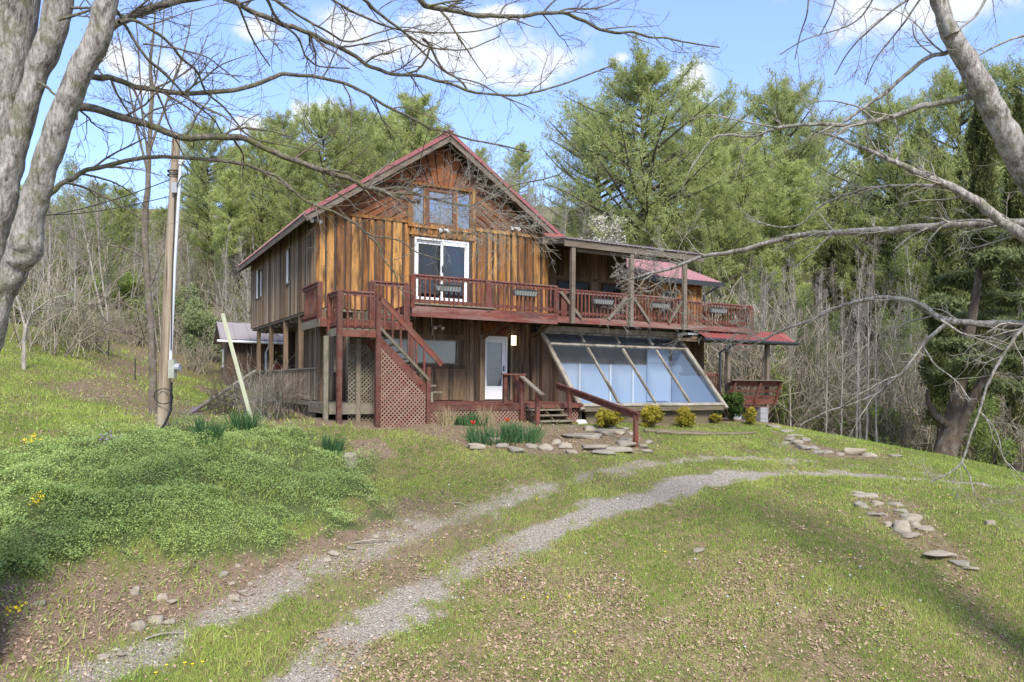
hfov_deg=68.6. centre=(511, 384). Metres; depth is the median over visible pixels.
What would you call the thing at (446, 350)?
window
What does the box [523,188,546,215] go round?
bare tree
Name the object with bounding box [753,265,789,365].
bare tree
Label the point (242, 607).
gravel
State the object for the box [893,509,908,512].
rock
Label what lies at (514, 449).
rock
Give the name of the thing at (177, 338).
bare bush
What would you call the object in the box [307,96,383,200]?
pine tree
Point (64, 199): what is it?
pine tree
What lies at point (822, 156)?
pine tree
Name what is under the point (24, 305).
leafing shrub
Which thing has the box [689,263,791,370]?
leafing shrub
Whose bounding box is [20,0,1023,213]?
sky
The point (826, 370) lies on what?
leafing shrub
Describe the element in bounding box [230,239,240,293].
bare tree
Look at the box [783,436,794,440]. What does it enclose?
rock
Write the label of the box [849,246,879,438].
bare tree
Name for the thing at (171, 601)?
rock
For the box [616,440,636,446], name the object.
rock
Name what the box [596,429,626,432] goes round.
rock
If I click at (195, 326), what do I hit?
shrub
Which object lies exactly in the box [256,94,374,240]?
pine tree
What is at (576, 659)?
fallen leaves
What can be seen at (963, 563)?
rock
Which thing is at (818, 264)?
bare tree
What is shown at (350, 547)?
rock
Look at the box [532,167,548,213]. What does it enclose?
bare tree
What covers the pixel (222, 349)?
window
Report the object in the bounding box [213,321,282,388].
shed
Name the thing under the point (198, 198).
pine tree
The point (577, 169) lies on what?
pine tree
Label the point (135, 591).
rock
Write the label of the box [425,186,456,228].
window
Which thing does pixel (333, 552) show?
rock
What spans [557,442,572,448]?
rock
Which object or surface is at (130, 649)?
rock
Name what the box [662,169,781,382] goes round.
pine tree
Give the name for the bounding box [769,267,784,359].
bare tree
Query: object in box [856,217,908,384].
bare tree
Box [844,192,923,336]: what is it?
pine tree
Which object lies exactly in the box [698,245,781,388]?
bare tree
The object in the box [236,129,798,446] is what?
cabin
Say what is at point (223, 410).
bare bush
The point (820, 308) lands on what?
bare tree
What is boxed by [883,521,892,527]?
rock
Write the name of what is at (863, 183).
pine tree
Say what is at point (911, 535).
rock
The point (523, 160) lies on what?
pine tree
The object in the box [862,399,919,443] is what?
leafing shrub
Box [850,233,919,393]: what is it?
leafing tree
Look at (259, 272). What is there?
window
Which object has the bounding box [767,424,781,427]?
rock
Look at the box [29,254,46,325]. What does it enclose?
bare tree
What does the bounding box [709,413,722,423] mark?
golden bush
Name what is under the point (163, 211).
pine tree
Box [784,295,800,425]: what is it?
bare tree
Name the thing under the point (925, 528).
rock
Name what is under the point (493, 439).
rock
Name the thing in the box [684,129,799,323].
pine tree
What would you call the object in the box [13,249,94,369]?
young tree
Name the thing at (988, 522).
rock
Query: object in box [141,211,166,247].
pine tree
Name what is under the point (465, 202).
window
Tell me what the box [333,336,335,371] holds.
window
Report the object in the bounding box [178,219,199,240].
pine tree
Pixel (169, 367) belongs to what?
utility pole
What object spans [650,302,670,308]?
railing planter
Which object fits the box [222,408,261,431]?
iris clump
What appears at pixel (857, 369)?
bare tree
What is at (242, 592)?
rock
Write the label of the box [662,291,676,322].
window
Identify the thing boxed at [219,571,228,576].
rock
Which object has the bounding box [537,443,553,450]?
rock
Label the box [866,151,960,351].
pine tree
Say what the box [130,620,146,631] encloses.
rock
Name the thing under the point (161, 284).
leafing tree
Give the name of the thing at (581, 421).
rock
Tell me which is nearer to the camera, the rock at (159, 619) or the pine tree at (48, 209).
the rock at (159, 619)
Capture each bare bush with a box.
[8,232,162,357]
[12,274,144,354]
[95,284,179,347]
[121,284,214,353]
[173,325,220,374]
[185,362,278,416]
[220,355,312,420]
[221,338,330,419]
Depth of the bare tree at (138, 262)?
57.13 m
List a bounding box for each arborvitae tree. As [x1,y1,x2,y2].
[916,190,970,436]
[954,104,1007,460]
[995,93,1023,470]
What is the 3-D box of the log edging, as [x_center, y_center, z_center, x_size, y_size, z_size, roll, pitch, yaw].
[5.613,1.405,22.078,3.778,0.271,0.315,0,0,-17]
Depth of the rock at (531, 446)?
18.54 m
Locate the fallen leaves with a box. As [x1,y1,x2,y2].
[0,341,1023,681]
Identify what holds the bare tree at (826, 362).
on the ground at (364, 530)
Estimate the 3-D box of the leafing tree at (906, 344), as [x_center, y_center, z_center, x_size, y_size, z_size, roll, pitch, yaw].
[18.298,-0.062,35.897,2.920,7.481,3.011,0,0,5]
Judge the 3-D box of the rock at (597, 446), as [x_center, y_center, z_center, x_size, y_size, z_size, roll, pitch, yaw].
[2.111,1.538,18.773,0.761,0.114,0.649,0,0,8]
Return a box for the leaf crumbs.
[0,392,1023,681]
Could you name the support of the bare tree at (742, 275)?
on the ground at (364, 530)
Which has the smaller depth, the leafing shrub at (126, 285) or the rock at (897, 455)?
the rock at (897, 455)
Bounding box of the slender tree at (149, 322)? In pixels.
[52,0,212,414]
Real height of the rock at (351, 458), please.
0.449 m
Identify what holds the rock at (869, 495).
on the ground at (364, 530)
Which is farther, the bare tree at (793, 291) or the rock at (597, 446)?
the bare tree at (793, 291)
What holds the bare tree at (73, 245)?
on the ground at (364, 530)
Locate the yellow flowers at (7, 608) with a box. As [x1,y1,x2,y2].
[4,601,26,615]
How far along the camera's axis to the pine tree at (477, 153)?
94.54 m
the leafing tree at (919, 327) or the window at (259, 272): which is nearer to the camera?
the window at (259, 272)
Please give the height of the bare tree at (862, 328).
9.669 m
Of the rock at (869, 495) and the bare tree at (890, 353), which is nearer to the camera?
the rock at (869, 495)
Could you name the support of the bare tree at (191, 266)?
on the ground at (364, 530)
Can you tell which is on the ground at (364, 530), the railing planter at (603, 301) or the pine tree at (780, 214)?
the pine tree at (780, 214)
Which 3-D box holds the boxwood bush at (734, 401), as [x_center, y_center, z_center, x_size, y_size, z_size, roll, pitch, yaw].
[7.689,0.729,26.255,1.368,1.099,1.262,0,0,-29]
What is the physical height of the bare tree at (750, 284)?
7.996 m
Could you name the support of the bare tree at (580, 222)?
on the ground at (364, 530)
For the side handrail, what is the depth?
22.42 m
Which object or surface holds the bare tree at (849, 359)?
on the ground at (364, 530)
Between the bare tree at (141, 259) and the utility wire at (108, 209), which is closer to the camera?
the utility wire at (108, 209)
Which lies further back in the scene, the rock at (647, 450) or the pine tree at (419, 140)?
the pine tree at (419, 140)
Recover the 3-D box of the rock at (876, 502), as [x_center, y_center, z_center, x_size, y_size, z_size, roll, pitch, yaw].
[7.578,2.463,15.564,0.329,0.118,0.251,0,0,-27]
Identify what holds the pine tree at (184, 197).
on the ground at (364, 530)
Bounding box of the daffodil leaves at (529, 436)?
[501,419,547,443]
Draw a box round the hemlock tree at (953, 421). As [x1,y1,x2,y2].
[913,218,1023,457]
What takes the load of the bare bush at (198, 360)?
on the ground at (364, 530)
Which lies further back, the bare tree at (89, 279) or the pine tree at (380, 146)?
the pine tree at (380, 146)
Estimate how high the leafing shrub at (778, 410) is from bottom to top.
4.885 m
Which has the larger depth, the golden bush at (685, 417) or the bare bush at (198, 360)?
the bare bush at (198, 360)
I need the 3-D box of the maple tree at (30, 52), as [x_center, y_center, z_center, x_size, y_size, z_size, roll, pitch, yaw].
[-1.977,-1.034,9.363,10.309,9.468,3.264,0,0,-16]
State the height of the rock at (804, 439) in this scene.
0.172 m
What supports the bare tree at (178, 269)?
on the ground at (364, 530)
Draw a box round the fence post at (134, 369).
[134,359,135,379]
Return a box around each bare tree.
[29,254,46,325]
[38,250,55,318]
[44,161,66,330]
[48,187,87,313]
[52,262,86,334]
[67,160,115,333]
[83,231,95,315]
[86,279,105,318]
[113,250,126,310]
[126,222,155,323]
[134,229,139,305]
[139,243,162,351]
[154,237,184,291]
[177,237,188,295]
[179,233,195,300]
[185,274,236,361]
[217,225,235,316]
[225,291,250,322]
[229,253,240,287]
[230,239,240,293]
[233,233,250,322]
[506,166,522,194]
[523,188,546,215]
[529,170,540,209]
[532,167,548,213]
[552,173,571,231]
[555,186,572,237]
[556,167,598,236]
[575,202,590,239]
[576,201,585,238]
[581,205,612,239]
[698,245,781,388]
[714,267,787,404]
[724,242,757,377]
[725,251,759,373]
[744,259,771,358]
[749,279,755,317]
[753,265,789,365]
[758,277,773,405]
[765,254,800,347]
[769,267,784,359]
[778,284,791,372]
[782,255,809,375]
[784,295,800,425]
[789,257,804,379]
[796,234,872,372]
[797,248,828,335]
[802,272,827,430]
[802,277,823,359]
[803,239,814,361]
[811,264,842,393]
[815,290,833,432]
[825,274,903,375]
[829,278,850,435]
[835,274,866,348]
[835,303,869,433]
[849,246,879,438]
[849,254,869,437]
[850,261,875,439]
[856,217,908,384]
[868,270,891,441]
[876,282,903,393]
[883,284,930,418]
[901,243,924,370]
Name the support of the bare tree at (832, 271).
on the ground at (364, 530)
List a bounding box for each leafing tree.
[28,223,59,299]
[45,154,93,291]
[85,213,131,323]
[123,195,162,299]
[156,256,180,302]
[178,226,207,301]
[200,237,236,319]
[701,257,740,387]
[731,304,757,387]
[743,267,794,352]
[776,285,829,420]
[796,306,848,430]
[822,220,876,366]
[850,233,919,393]
[863,305,922,425]
[867,247,956,388]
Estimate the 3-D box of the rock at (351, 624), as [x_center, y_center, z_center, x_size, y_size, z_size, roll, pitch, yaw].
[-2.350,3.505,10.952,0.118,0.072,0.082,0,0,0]
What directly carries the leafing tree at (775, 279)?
on the ground at (364, 530)
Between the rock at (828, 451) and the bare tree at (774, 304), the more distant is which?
the bare tree at (774, 304)
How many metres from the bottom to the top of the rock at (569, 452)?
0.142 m
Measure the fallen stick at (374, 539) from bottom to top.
0.068 m
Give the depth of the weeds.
11.46 m
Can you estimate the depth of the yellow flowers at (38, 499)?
11.39 m
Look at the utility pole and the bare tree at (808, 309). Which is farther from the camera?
the bare tree at (808, 309)
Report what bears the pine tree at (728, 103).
on the ground at (364, 530)
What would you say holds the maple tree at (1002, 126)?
on the ground at (364, 530)
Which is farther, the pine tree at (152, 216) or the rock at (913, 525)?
the pine tree at (152, 216)
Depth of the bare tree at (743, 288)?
38.30 m
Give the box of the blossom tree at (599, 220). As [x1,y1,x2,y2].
[580,212,629,243]
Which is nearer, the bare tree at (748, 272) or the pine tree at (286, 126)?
the bare tree at (748, 272)
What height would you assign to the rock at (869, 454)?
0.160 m
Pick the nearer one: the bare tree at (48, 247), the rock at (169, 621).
the rock at (169, 621)
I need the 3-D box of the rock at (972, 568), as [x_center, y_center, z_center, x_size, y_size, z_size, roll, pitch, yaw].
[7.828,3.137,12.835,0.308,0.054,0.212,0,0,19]
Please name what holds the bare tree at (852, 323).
on the ground at (364, 530)
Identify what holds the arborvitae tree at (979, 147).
on the ground at (364, 530)
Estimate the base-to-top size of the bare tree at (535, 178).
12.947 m
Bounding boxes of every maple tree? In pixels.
[0,0,732,351]
[593,0,1023,532]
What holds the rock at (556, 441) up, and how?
on the ground at (364, 530)
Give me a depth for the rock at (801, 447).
20.85 m
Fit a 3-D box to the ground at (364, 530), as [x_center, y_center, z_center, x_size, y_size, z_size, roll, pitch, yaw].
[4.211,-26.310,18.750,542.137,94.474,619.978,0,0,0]
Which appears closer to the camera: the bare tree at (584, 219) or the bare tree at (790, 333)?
the bare tree at (790, 333)
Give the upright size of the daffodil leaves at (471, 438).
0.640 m
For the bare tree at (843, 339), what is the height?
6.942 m
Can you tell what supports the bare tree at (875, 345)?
on the ground at (364, 530)
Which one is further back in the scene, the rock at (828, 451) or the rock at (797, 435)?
the rock at (797, 435)
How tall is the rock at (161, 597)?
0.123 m
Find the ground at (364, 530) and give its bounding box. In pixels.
[0,206,1023,681]
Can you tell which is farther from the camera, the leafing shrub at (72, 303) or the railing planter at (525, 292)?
the leafing shrub at (72, 303)
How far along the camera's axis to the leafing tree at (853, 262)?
52.16 m
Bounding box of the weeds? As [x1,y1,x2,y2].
[0,357,1023,681]
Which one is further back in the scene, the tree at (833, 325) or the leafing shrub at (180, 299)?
the leafing shrub at (180, 299)
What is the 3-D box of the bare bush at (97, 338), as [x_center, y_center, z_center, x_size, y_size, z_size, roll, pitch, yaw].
[-17.027,-2.842,29.700,4.452,3.303,3.780,0,0,-17]
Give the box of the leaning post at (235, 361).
[221,313,252,424]
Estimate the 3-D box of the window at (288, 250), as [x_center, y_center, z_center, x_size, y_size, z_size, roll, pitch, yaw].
[-7.310,-3.944,24.925,0.280,1.230,0.650,0,0,-29]
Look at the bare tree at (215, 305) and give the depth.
40.20 m
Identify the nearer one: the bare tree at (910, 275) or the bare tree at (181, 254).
the bare tree at (910, 275)
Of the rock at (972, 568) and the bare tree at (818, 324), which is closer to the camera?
the rock at (972, 568)
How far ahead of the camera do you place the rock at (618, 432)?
20.66 m
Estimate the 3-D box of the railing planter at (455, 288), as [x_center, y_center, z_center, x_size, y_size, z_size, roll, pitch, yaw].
[-1.825,-2.766,21.477,0.820,0.215,0.176,0,0,-29]
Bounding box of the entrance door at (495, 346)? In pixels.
[481,336,507,399]
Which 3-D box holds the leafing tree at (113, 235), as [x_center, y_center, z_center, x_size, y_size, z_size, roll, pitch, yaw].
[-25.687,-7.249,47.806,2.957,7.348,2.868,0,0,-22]
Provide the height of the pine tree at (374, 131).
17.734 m
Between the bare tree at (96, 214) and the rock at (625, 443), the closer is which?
the rock at (625, 443)
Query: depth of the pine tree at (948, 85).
44.99 m
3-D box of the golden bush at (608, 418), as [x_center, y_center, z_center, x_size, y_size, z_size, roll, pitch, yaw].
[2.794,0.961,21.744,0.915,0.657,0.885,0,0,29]
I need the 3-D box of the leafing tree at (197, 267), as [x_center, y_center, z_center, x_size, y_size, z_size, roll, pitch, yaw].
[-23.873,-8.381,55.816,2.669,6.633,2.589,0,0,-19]
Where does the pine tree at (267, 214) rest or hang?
on the ground at (364, 530)
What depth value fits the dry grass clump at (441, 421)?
20.19 m
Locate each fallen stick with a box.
[145,632,178,639]
[352,539,402,543]
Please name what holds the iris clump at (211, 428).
on the ground at (364, 530)
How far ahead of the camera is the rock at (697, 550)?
13.37 m
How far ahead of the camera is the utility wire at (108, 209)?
16.62 m
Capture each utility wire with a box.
[46,179,169,215]
[47,196,168,214]
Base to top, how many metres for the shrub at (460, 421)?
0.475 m
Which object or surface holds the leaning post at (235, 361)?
on the ground at (364, 530)
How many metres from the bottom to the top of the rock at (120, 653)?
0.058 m
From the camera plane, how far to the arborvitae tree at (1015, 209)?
30.86 m
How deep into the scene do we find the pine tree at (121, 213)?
57.84 m
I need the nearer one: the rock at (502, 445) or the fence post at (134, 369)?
the rock at (502, 445)
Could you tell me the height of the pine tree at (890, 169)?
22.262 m
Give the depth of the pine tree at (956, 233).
50.19 m
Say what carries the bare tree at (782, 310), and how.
on the ground at (364, 530)
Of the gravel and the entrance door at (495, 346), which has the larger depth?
the entrance door at (495, 346)
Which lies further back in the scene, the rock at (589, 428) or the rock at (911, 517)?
the rock at (589, 428)
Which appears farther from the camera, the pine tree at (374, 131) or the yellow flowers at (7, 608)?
the pine tree at (374, 131)
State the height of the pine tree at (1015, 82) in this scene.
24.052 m
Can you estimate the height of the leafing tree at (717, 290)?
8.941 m
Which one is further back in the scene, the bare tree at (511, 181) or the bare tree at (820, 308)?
the bare tree at (511, 181)
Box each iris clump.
[184,414,229,444]
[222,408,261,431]
[320,432,347,455]
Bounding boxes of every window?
[221,349,222,367]
[256,265,262,299]
[285,246,291,284]
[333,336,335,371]
[374,337,457,364]
[412,185,425,223]
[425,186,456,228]
[456,191,471,230]
[557,279,590,298]
[601,283,621,301]
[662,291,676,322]
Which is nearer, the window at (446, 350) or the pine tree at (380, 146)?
the window at (446, 350)
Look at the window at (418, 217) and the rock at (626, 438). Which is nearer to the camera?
the rock at (626, 438)
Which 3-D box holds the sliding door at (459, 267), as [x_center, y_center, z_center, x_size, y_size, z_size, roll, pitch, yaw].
[-2.255,-3.588,23.773,1.860,1.980,0.280,0,0,-29]
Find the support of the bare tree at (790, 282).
on the ground at (364, 530)
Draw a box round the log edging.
[643,428,756,435]
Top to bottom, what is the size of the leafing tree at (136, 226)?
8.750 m
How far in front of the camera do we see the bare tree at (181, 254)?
64.10 m
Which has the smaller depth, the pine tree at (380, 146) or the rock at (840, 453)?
the rock at (840, 453)
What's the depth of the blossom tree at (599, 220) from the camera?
44.77 m
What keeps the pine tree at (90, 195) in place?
on the ground at (364, 530)
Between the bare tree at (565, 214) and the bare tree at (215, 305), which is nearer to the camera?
the bare tree at (215, 305)
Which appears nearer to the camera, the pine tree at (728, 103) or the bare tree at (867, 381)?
the bare tree at (867, 381)
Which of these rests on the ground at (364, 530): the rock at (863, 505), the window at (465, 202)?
the rock at (863, 505)
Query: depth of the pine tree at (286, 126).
64.92 m
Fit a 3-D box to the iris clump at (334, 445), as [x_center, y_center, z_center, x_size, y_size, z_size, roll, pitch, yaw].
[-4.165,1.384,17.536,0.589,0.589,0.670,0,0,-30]
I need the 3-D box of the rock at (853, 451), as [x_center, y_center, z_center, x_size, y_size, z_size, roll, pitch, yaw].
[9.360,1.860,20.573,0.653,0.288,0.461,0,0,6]
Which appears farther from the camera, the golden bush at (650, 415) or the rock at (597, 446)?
the golden bush at (650, 415)
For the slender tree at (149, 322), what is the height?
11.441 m
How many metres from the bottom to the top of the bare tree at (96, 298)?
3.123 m
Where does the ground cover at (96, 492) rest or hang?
on the ground at (364, 530)
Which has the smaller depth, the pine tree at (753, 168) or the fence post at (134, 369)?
the fence post at (134, 369)
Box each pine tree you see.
[18,184,56,246]
[47,192,100,280]
[71,180,125,266]
[89,180,158,300]
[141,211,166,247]
[148,206,180,251]
[153,114,263,306]
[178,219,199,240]
[180,160,214,263]
[203,167,254,316]
[208,124,308,273]
[225,143,259,242]
[230,107,322,232]
[245,168,292,242]
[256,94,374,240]
[273,140,331,229]
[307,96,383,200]
[337,110,392,190]
[346,110,418,184]
[372,89,452,170]
[424,121,468,145]
[473,146,497,167]
[497,141,543,204]
[528,89,677,243]
[531,29,768,267]
[617,134,696,241]
[621,78,797,309]
[657,121,769,233]
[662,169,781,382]
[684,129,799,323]
[690,61,864,347]
[746,156,839,356]
[750,107,881,302]
[771,176,896,359]
[806,78,965,386]
[843,162,886,271]
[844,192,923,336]
[852,54,1015,338]
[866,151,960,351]
[884,49,1023,372]
[909,131,1005,343]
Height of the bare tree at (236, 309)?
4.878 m
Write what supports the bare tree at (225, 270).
on the ground at (364, 530)
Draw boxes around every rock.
[33,600,45,606]
[97,653,108,660]
[116,651,126,656]
[124,656,135,662]
[127,646,137,651]
[130,586,139,595]
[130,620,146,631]
[147,615,164,624]
[156,593,167,600]
[161,618,175,624]
[166,599,178,603]
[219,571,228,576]
[227,594,239,601]
[237,589,247,595]
[319,642,327,647]
[322,557,332,561]
[328,550,339,555]
[343,452,357,467]
[346,546,355,549]
[347,622,354,626]
[468,443,485,449]
[487,437,500,442]
[496,443,508,448]
[507,446,525,451]
[525,443,537,448]
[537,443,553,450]
[551,439,560,444]
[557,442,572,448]
[561,433,602,438]
[565,450,577,454]
[576,419,587,424]
[582,444,610,448]
[583,425,595,431]
[591,449,615,454]
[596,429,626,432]
[601,431,613,435]
[606,446,633,451]
[614,430,624,434]
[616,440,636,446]
[618,437,632,440]
[638,444,647,447]
[640,449,652,452]
[692,548,704,553]
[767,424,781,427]
[780,429,793,432]
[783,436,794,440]
[786,434,802,436]
[791,439,802,444]
[794,444,811,449]
[801,437,810,441]
[811,450,824,453]
[824,450,833,453]
[835,452,844,455]
[842,448,866,454]
[849,493,878,497]
[854,501,868,508]
[861,453,878,456]
[866,512,880,515]
[870,501,882,505]
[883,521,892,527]
[886,502,904,506]
[887,454,902,456]
[892,520,911,533]
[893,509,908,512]
[900,513,922,521]
[900,532,919,537]
[909,522,920,528]
[916,525,933,531]
[923,550,958,557]
[948,559,969,567]
[960,566,979,569]
[984,520,995,524]
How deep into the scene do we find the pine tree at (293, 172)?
53.44 m
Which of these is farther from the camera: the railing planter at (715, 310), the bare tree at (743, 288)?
the bare tree at (743, 288)
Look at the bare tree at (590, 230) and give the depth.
46.26 m
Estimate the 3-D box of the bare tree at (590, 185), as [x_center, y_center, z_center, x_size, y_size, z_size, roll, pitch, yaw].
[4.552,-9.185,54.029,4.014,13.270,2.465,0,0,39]
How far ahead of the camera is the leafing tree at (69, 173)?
55.74 m
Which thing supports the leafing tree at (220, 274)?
on the ground at (364, 530)
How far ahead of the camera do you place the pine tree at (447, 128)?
66.14 m
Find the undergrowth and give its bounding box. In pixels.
[26,183,1023,472]
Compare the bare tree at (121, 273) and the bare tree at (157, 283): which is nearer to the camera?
the bare tree at (157, 283)
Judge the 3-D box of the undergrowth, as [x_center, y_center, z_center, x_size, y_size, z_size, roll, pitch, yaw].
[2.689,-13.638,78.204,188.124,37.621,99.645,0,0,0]
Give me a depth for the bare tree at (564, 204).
80.28 m
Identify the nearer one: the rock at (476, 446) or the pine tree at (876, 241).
the rock at (476, 446)
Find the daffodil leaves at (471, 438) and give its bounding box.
[460,421,521,445]
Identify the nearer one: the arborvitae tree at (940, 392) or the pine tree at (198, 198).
the arborvitae tree at (940, 392)
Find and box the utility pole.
[153,139,187,430]
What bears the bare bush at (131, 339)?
on the ground at (364, 530)
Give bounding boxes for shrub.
[9,279,62,327]
[11,310,117,331]
[42,289,85,315]
[78,268,144,307]
[113,295,161,333]
[161,281,212,344]
[173,295,236,360]
[447,410,489,426]
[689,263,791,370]
[745,345,837,425]
[781,331,909,431]
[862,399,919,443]
[961,394,1023,466]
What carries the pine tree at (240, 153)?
on the ground at (364, 530)
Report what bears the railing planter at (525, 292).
attached to the cabin
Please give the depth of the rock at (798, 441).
21.47 m
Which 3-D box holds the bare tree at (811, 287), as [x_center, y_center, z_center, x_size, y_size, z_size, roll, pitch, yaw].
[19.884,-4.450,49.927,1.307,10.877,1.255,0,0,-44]
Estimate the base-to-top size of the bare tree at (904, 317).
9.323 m
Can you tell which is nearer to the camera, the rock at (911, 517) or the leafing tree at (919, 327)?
the rock at (911, 517)
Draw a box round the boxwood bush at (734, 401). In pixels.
[718,390,747,420]
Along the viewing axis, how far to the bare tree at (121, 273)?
53.86 m
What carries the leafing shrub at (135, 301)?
on the ground at (364, 530)
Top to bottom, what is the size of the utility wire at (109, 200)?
1.208 m
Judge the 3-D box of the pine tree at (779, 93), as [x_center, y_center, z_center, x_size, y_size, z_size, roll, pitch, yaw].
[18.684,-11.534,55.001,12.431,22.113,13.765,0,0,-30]
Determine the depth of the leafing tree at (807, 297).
39.65 m
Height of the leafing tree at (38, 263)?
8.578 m
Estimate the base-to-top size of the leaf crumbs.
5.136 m
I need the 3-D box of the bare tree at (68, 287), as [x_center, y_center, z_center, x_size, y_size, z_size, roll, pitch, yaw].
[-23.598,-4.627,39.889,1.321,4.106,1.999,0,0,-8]
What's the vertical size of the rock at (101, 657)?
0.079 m
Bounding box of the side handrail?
[187,370,257,413]
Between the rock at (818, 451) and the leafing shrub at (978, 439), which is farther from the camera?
the leafing shrub at (978, 439)
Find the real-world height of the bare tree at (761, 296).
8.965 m
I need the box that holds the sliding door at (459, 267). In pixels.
[414,237,468,301]
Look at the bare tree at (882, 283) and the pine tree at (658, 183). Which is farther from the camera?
the pine tree at (658, 183)
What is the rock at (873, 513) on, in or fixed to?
on the ground at (364, 530)
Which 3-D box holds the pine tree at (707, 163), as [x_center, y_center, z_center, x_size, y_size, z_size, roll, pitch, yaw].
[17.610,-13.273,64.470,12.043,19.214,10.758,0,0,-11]
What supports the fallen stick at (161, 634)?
on the ground at (364, 530)
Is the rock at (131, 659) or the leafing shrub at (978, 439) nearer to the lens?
the rock at (131, 659)
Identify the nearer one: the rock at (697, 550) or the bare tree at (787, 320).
the rock at (697, 550)
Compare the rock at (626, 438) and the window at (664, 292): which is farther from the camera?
the window at (664, 292)
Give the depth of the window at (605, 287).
28.41 m
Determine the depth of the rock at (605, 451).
18.25 m
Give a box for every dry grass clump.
[434,406,460,426]
[474,405,499,425]
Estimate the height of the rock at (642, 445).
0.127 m
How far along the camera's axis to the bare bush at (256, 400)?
19.47 m
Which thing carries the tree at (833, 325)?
on the ground at (364, 530)
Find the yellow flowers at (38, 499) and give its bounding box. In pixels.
[29,491,44,505]
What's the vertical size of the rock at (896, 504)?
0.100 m
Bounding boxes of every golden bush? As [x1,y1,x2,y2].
[594,407,623,427]
[639,404,665,426]
[674,406,697,426]
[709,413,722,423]
[742,406,757,423]
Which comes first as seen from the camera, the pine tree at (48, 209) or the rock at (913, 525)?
the rock at (913, 525)
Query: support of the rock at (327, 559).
on the ground at (364, 530)
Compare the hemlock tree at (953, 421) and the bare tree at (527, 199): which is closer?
the hemlock tree at (953, 421)
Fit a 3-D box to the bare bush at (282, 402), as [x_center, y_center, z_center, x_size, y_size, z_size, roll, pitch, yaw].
[-6.232,-0.078,20.186,2.774,2.172,2.539,0,0,43]
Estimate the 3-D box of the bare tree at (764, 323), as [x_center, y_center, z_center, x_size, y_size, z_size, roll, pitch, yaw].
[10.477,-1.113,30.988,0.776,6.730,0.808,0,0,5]
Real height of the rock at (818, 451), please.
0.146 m
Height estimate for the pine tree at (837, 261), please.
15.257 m
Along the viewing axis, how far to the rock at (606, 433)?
20.23 m
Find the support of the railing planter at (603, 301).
attached to the cabin
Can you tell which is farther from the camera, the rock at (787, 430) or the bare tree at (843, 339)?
the bare tree at (843, 339)
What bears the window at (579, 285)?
in the cabin
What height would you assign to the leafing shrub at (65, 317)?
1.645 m
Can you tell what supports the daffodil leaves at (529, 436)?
on the ground at (364, 530)
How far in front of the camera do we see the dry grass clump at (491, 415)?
20.44 m
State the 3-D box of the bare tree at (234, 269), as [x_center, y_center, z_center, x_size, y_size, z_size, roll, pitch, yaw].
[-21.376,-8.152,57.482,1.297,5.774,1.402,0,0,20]
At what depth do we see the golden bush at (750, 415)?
25.43 m
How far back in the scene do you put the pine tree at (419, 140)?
56.93 m
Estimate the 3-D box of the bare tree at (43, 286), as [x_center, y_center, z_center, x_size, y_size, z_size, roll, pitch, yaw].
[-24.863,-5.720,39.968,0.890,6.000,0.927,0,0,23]
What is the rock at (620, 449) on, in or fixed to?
on the ground at (364, 530)
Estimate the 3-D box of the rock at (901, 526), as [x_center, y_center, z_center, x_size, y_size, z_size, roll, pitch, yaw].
[7.336,2.700,14.126,0.351,0.297,0.344,0,0,26]
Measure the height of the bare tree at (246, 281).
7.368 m
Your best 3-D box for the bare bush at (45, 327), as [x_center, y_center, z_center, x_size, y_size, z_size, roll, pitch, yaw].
[-16.426,-3.564,26.533,6.557,5.134,6.001,0,0,29]
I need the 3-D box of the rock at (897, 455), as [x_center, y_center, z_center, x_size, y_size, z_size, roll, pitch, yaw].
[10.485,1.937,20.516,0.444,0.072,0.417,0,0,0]
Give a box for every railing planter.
[434,284,461,292]
[513,288,538,296]
[592,298,614,304]
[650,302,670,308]
[709,307,728,313]
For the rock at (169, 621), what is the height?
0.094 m
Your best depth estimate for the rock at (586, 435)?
19.62 m
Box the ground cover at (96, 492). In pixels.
[0,412,396,579]
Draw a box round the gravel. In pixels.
[2,395,987,681]
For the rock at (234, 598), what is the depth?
11.00 m
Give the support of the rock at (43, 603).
on the ground at (364, 530)
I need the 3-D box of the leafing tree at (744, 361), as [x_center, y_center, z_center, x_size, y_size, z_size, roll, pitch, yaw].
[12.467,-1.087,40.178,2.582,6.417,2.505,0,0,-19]
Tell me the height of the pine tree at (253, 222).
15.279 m
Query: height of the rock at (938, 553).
0.130 m
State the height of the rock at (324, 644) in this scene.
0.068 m
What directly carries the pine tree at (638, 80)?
on the ground at (364, 530)
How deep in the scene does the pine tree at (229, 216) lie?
55.69 m

